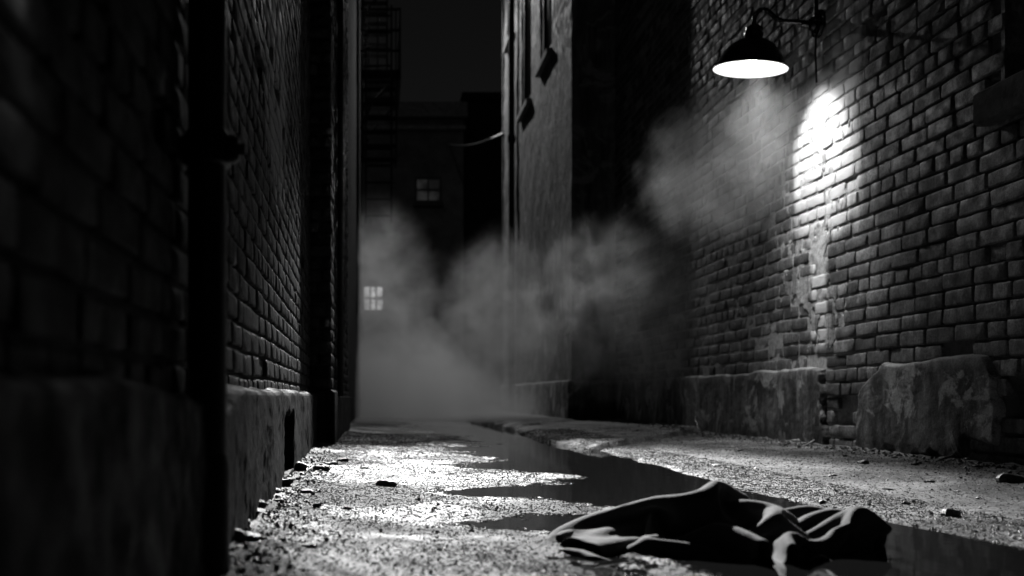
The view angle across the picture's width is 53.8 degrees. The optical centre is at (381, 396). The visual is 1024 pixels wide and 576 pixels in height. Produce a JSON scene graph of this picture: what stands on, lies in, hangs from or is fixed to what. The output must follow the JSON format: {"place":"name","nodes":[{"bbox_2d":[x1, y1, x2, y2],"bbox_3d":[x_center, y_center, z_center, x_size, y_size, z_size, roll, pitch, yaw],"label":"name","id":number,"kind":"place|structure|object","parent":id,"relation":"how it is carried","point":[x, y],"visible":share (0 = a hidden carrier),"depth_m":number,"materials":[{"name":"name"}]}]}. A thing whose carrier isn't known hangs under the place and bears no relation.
{"place":"outdoors","nodes":[
{"label":"outdoors","id":0,"kind":"place"},
{"bbox_2d":[346,0,359,422],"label":"stucco building","id":1,"kind":"structure","parent":0,"point":[353,255],"depth_m":11.19,"materials":[{"name":"grey paint"}]},
{"bbox_2d":[360,0,362,408],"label":"tenement building","id":2,"kind":"structure","parent":0,"point":[361,190],"depth_m":20.55,"materials":[{"name":"brick"}]},
{"bbox_2d":[360,0,400,223],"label":"fire escape","id":3,"kind":"object","parent":2,"relation":"attached to","point":[379,90],"visible":0.87,"depth_m":15.80,"materials":[{"name":"black metal"}]},
{"bbox_2d":[363,0,501,101],"label":"sky","id":4,"kind":"structure","parent":0,"point":[450,48],"materials":[{"name":"black"}]},
{"bbox_2d":[206,404,1023,575],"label":"ground","id":5,"kind":"structure","parent":0,"point":[372,419],"depth_m":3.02,"materials":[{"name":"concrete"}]},
{"bbox_2d":[0,0,317,575],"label":"brick building","id":6,"kind":"structure","parent":5,"relation":"on","point":[104,448],"depth_m":1.10,"materials":[{"name":"black brick"}]},
{"bbox_2d":[182,0,246,573],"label":"downpipe","id":7,"kind":"object","parent":6,"relation":"attached to","point":[213,150],"visible":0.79,"depth_m":1.48,"materials":[{"name":"black metal"}]},
{"bbox_2d":[233,528,245,541],"bbox_3d":[-0.275,0.258,1.821,0.055,0.037,0.037,0,0,0],"label":"stone","id":8,"kind":"object","parent":5,"relation":"on","point":[239,535],"visible":0.25,"depth_m":1.82,"materials":[{"name":"grey stone"}]},
{"bbox_2d":[245,531,262,541],"bbox_3d":[-0.245,0.264,1.854,0.048,0.024,0.033,0,0,19],"label":"stone","id":9,"kind":"object","parent":5,"relation":"on","point":[251,536],"visible":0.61,"depth_m":1.84,"materials":[{"name":"grey stone"}]},
{"bbox_2d":[259,500,265,508],"bbox_3d":[-0.287,0.252,2.301,0.034,0.026,0.042,0,0,-35],"label":"stone","id":10,"kind":"object","parent":5,"relation":"on","point":[262,503],"visible":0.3,"depth_m":2.29,"materials":[{"name":"grey stone"}]},
{"bbox_2d":[273,498,284,502],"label":"stone","id":11,"kind":"object","parent":5,"relation":"on","point":[280,500],"visible":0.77,"depth_m":2.52,"materials":[{"name":"grey stone"}]},
{"bbox_2d":[282,477,293,484],"bbox_3d":[-0.292,0.258,3.000,0.051,0.029,0.036,0,0,-30],"label":"stone","id":12,"kind":"object","parent":5,"relation":"on","point":[287,481],"visible":0.69,"depth_m":2.99,"materials":[{"name":"grey stone"}]},
{"bbox_2d":[294,461,306,469],"bbox_3d":[-0.287,0.251,3.549,0.048,0.042,0.044,0,0,0],"label":"stone","id":13,"kind":"object","parent":5,"relation":"on","point":[299,465],"visible":0.79,"depth_m":3.53,"materials":[{"name":"grey stone"}]},
{"bbox_2d":[300,489,313,492],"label":"stone","id":14,"kind":"object","parent":5,"relation":"on","point":[308,490],"visible":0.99,"depth_m":2.80,"materials":[{"name":"grey stone"}]},
{"bbox_2d":[301,541,317,547],"bbox_3d":[-0.132,0.274,1.829,0.033,0.014,0.034,0,0,0],"label":"stone","id":15,"kind":"object","parent":5,"relation":"on","point":[311,544],"visible":0.9,"depth_m":1.82,"materials":[{"name":"grey stone"}]},
{"bbox_2d":[312,501,320,507],"bbox_3d":[-0.160,0.272,2.489,0.024,0.018,0.024,0,0,0],"label":"stone","id":16,"kind":"object","parent":5,"relation":"on","point":[317,504],"visible":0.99,"depth_m":2.48,"materials":[{"name":"grey stone"}]},
{"bbox_2d":[313,464,329,470],"bbox_3d":[-0.218,0.262,3.620,0.064,0.034,0.041,0,0,0],"label":"stone","id":17,"kind":"object","parent":5,"relation":"on","point":[323,467],"visible":0.73,"depth_m":3.61,"materials":[{"name":"grey stone"}]},
{"bbox_2d":[308,0,349,443],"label":"brick building","id":18,"kind":"structure","parent":5,"relation":"on","point":[328,273],"depth_m":5.61,"materials":[{"name":"black brick"}]},
{"bbox_2d":[324,461,338,464],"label":"stone","id":19,"kind":"object","parent":5,"relation":"on","point":[331,463],"visible":0.69,"depth_m":3.88,"materials":[{"name":"grey stone"}]},
{"bbox_2d":[337,458,348,461],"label":"stone","id":20,"kind":"object","parent":5,"relation":"on","point":[344,459],"visible":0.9,"depth_m":4.26,"materials":[{"name":"grey stone"}]},
{"bbox_2d":[375,479,397,486],"bbox_3d":[0.018,0.280,3.184,0.073,0.034,0.047,0,0,0],"label":"brick fragment","id":21,"kind":"object","parent":5,"relation":"on","point":[385,482],"visible":0.73,"depth_m":3.17,"materials":[{"name":"grey brick"}]},
{"bbox_2d":[362,102,467,407],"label":"tenement building","id":22,"kind":"structure","parent":5,"relation":"on","point":[412,305],"depth_m":26.00,"materials":[{"name":"brick"}]},
{"bbox_2d":[362,285,385,315],"bbox_3d":[-0.208,-2.505,25.950,0.675,0.814,0.140,0,0,0],"label":"window","id":23,"kind":"structure","parent":22,"relation":"in","point":[373,296],"depth_m":25.96,"materials":[{"name":"grey glass"}]},
{"bbox_2d":[394,285,418,315],"bbox_3d":[0.669,-2.505,25.950,0.646,0.814,0.140,0,0,0],"label":"window","id":24,"kind":"structure","parent":22,"relation":"in","point":[406,295],"depth_m":25.96,"materials":[{"name":"grey glass"}]},
{"bbox_2d":[413,177,442,206],"bbox_3d":[1.226,-5.336,25.950,0.779,0.770,0.140,0,0,0],"label":"window","id":25,"kind":"structure","parent":22,"relation":"in","point":[428,190],"depth_m":25.96,"materials":[{"name":"grey glass"}]},
{"bbox_2d":[460,92,501,405],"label":"brick building","id":26,"kind":"structure","parent":5,"relation":"on","point":[482,273],"depth_m":26.60,"materials":[{"name":"black brick"}]},
{"bbox_2d":[501,0,615,419],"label":"stucco building","id":27,"kind":"structure","parent":5,"relation":"on","point":[565,367],"depth_m":10.87,"materials":[{"name":"grey paint"}]},
{"bbox_2d":[449,132,503,145],"bbox_3d":[1.863,-5.378,20.901,0.036,2.391,10.010,0,0,-1],"label":"overhead cable","id":28,"kind":"object","parent":27,"relation":"attached to","point":[493,137],"visible":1,"depth_m":18.72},
{"bbox_2d":[507,0,515,411],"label":"downpipe","id":29,"kind":"object","parent":27,"relation":"attached to","point":[511,141],"visible":0.87,"depth_m":14.46,"materials":[{"name":"black metal"}]},
{"bbox_2d":[523,0,531,102],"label":"window","id":30,"kind":"structure","parent":27,"relation":"in","point":[527,4],"depth_m":13.74,"materials":[{"name":"black glass"}]},
{"bbox_2d":[542,0,552,55],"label":"window","id":31,"kind":"structure","parent":27,"relation":"in","point":[547,5],"depth_m":12.16,"materials":[{"name":"black glass"}]},
{"bbox_2d":[546,480,891,563],"bbox_3d":[0.679,0.240,2.007,0.699,0.135,0.445,0,0,0],"label":"coat","id":32,"kind":"object","parent":5,"relation":"on","point":[715,519],"visible":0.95,"depth_m":1.97,"materials":[{"name":"fabric"}]},
{"bbox_2d":[613,0,1023,464],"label":"brick building","id":33,"kind":"structure","parent":5,"relation":"on","point":[834,255],"depth_m":5.38,"materials":[{"name":"grey brick"}]},
{"bbox_2d":[713,0,825,82],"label":"wall lamp","id":34,"kind":"object","parent":33,"relation":"attached to","point":[753,53],"visible":1,"depth_m":5.48,"materials":[{"name":"black metal"}]},
{"bbox_2d":[857,460,868,463],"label":"stone","id":35,"kind":"object","parent":5,"relation":"on","point":[864,461],"visible":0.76,"depth_m":4.06,"materials":[{"name":"grey stone"}]},
{"bbox_2d":[901,501,910,504],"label":"stone","id":36,"kind":"object","parent":5,"relation":"on","point":[906,503],"visible":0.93,"depth_m":2.66,"materials":[{"name":"grey stone"}]},
{"bbox_2d":[936,454,953,461],"bbox_3d":[2.334,0.251,4.098,0.020,0.026,0.268,0,0,44],"label":"twig","id":37,"kind":"object","parent":5,"relation":"on","point":[947,457],"visible":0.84,"depth_m":4.07,"materials":[{"name":"grey wood"}]},
{"bbox_2d":[940,508,960,516],"bbox_3d":[1.392,0.288,2.443,0.054,0.031,0.037,0,0,-30],"label":"brick fragment","id":38,"kind":"object","parent":5,"relation":"on","point":[951,512],"visible":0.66,"depth_m":2.43,"materials":[{"name":"grey brick"}]},
{"bbox_2d":[971,464,982,466],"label":"stone","id":39,"kind":"object","parent":5,"relation":"on","point":[976,465],"visible":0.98,"depth_m":3.72,"materials":[{"name":"grey stone"}]},
{"bbox_2d":[996,473,1023,482],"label":"stone","id":40,"kind":"object","parent":5,"relation":"on","point":[1006,478],"visible":0.76,"depth_m":3.13,"materials":[{"name":"grey stone"}]},
{"bbox_2d":[376,421,1023,575],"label":"water","id":41,"kind":"structure","parent":0,"point":[616,481],"depth_m":2.49,"materials":[{"name":"black liquid"}]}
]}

